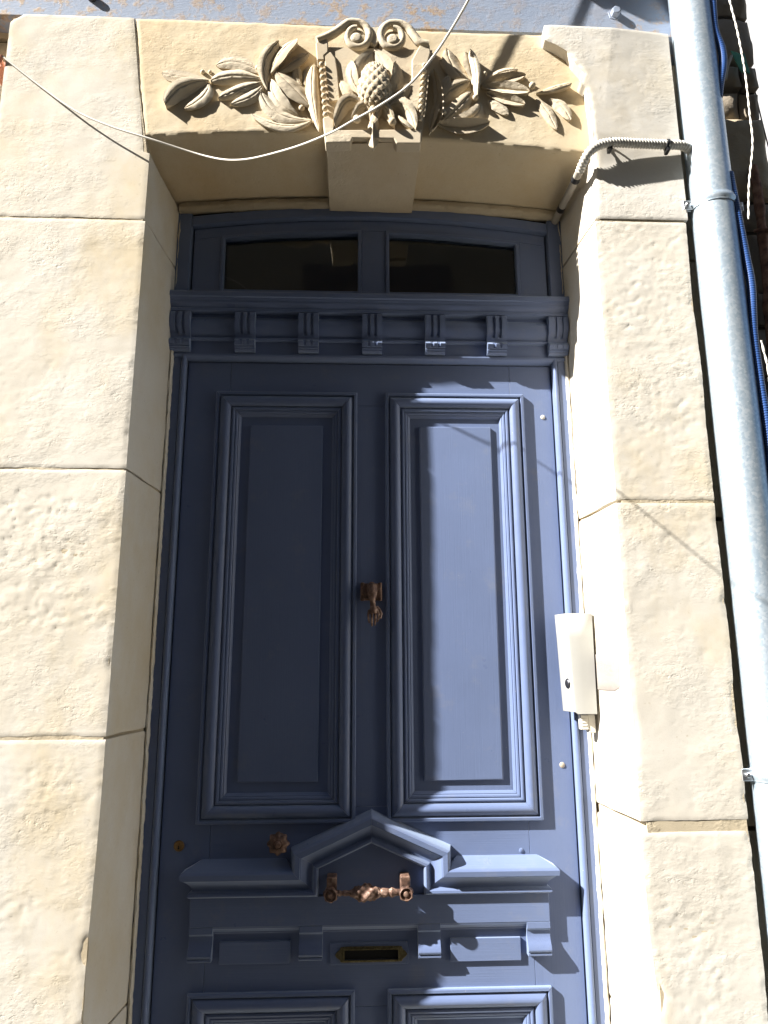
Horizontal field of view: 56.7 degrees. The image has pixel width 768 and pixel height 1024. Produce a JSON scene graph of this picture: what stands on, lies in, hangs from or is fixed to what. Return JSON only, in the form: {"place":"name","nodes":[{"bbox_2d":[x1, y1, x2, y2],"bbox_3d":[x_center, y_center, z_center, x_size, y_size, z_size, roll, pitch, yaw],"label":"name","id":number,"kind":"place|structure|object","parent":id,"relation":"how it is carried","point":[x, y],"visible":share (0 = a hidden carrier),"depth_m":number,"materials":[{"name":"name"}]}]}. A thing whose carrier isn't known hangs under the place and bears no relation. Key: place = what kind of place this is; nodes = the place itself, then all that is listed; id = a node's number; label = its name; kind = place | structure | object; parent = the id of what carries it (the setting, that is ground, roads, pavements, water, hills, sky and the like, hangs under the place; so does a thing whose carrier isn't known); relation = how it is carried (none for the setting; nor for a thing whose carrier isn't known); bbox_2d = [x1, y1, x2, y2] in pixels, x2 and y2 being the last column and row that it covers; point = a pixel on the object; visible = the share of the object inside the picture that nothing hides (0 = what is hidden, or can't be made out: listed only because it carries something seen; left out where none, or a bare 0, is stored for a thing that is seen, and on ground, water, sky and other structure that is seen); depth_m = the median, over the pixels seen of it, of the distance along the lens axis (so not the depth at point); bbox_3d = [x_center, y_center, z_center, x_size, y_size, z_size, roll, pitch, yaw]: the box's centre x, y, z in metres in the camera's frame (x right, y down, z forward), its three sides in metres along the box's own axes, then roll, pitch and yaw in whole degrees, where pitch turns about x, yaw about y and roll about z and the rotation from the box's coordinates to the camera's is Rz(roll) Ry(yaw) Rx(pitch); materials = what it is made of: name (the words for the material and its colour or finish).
{"place":"outdoors","nodes":[
{"label":"outdoors","id":0,"kind":"place"},
{"bbox_2d":[745,0,767,159],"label":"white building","id":1,"kind":"structure","parent":0,"point":[757,17],"depth_m":3.72,"materials":[{"name":"white paint"}]},
{"label":"ground","id":2,"kind":"structure","parent":0,"visible":0},
{"bbox_2d":[193,212,545,223],"bbox_3d":[-0.085,0.650,3.093,1.800,3.150,2.548,0,-12,-2],"label":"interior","id":3,"kind":"object","parent":2,"relation":"on","point":[501,217],"depth_m":2.59,"materials":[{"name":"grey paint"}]},
{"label":"pavement","id":4,"kind":"structure","parent":0,"visible":0},
{"bbox_2d":[0,14,767,1023],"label":"door surround","id":5,"kind":"object","parent":4,"relation":"on","point":[474,124],"visible":0.98,"depth_m":1.70,"materials":[{"name":"stone"}]},
{"bbox_2d":[0,54,4,85],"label":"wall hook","id":6,"kind":"object","parent":5,"relation":"attached to","point":[2,65],"depth_m":1.88,"materials":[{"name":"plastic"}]},
{"bbox_2d":[0,0,674,65],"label":"steel beam","id":7,"kind":"structure","parent":5,"relation":"on","point":[524,17],"depth_m":1.98,"materials":[{"name":"grey metal"}]},
{"bbox_2d":[132,209,604,1023],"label":"door frame","id":8,"kind":"object","parent":5,"relation":"attached to","point":[348,287],"visible":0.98,"depth_m":1.96,"materials":[{"name":"blue paint"}]},
{"bbox_2d":[150,362,586,1023],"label":"door","id":9,"kind":"structure","parent":8,"relation":"attached to","point":[368,804],"depth_m":1.77,"materials":[{"name":"blue paint"}]},
{"bbox_2d":[555,613,596,713],"bbox_3d":[0.476,0.373,1.757,0.081,0.240,0.056,0,-12,-2],"label":"metal box","id":10,"kind":"object","parent":5,"relation":"attached to","point":[574,634],"visible":1,"depth_m":1.74,"materials":[{"name":"white metal"}]},
{"bbox_2d":[578,714,595,732],"bbox_3d":[0.493,0.513,1.728,0.036,0.044,0.025,0,-12,-2],"label":"junction plug","id":11,"kind":"object","parent":10,"relation":"attached to","point":[587,722],"visible":0.98,"depth_m":1.72,"materials":[{"name":"white plastic"}]},
{"bbox_2d":[551,137,691,224],"bbox_3d":[0.598,-0.908,1.875,0.396,0.090,0.201,-8,-15,32],"label":"cable conduit","id":12,"kind":"object","parent":5,"relation":"attached to","point":[665,145],"visible":0.99,"depth_m":1.83,"materials":[{"name":"white plastic"}]},
{"bbox_2d":[668,0,767,943],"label":"drainpipe","id":13,"kind":"object","parent":5,"relation":"attached to","point":[709,206],"visible":0.95,"depth_m":1.69,"materials":[{"name":"metal"}]},
{"bbox_2d":[710,0,726,97],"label":"blue conduit","id":14,"kind":"object","parent":13,"relation":"attached to","point":[721,49],"visible":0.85,"depth_m":1.89,"materials":[{"name":"plastic"}]},
{"bbox_2d":[729,0,753,219],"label":"twisted cord","id":15,"kind":"object","parent":13,"relation":"hanging from","point":[750,121],"visible":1,"depth_m":1.78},
{"bbox_2d":[730,171,767,471],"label":"blue conduit","id":16,"kind":"object","parent":13,"relation":"attached to","point":[748,269],"visible":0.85,"depth_m":1.72,"materials":[{"name":"plastic"}]},
{"bbox_2d":[760,340,767,372],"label":"twisted cord","id":17,"kind":"object","parent":13,"relation":"hanging from","point":[765,356],"visible":1,"depth_m":1.64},
{"bbox_2d":[717,0,767,398],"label":"rubble wall","id":18,"kind":"structure","parent":4,"relation":"on","point":[738,126],"depth_m":2.01,"materials":[{"name":"stone"}]},
{"bbox_2d":[725,55,732,80],"bbox_3d":[0.973,-1.255,2.008,0.050,0.103,0.011,7,-14,-29],"label":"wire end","id":19,"kind":"object","parent":18,"relation":"attached to","point":[729,61],"visible":0.8,"depth_m":2.00,"materials":[{"name":"grey plastic"}]},
{"bbox_2d":[731,51,749,73],"bbox_3d":[1.016,-1.283,2.029,0.048,0.074,0.004,0,-12,-2],"label":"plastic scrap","id":20,"kind":"object","parent":18,"relation":"attached to","point":[737,57],"visible":0.96,"depth_m":2.03,"materials":[{"name":"green plastic"}]},
{"bbox_2d":[748,164,767,354],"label":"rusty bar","id":21,"kind":"object","parent":18,"relation":"attached to","point":[761,230],"visible":0.96,"depth_m":1.91,"materials":[{"name":"metal"}]},
{"bbox_2d":[755,93,767,145],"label":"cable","id":22,"kind":"object","parent":18,"relation":"attached to","point":[763,126],"visible":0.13,"depth_m":2.12,"materials":[{"name":"white plastic"}]},
{"bbox_3d":[-2.177,-5.764,-6.552,23.400,11.918,7.650,0,-12,-2],"label":"opposite house","id":23,"kind":"object","parent":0,"visible":0},
{"bbox_2d":[2,0,469,160],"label":"wire","id":24,"kind":"object","parent":23,"relation":"attached to","point":[352,120],"visible":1,"depth_m":1.36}
]}

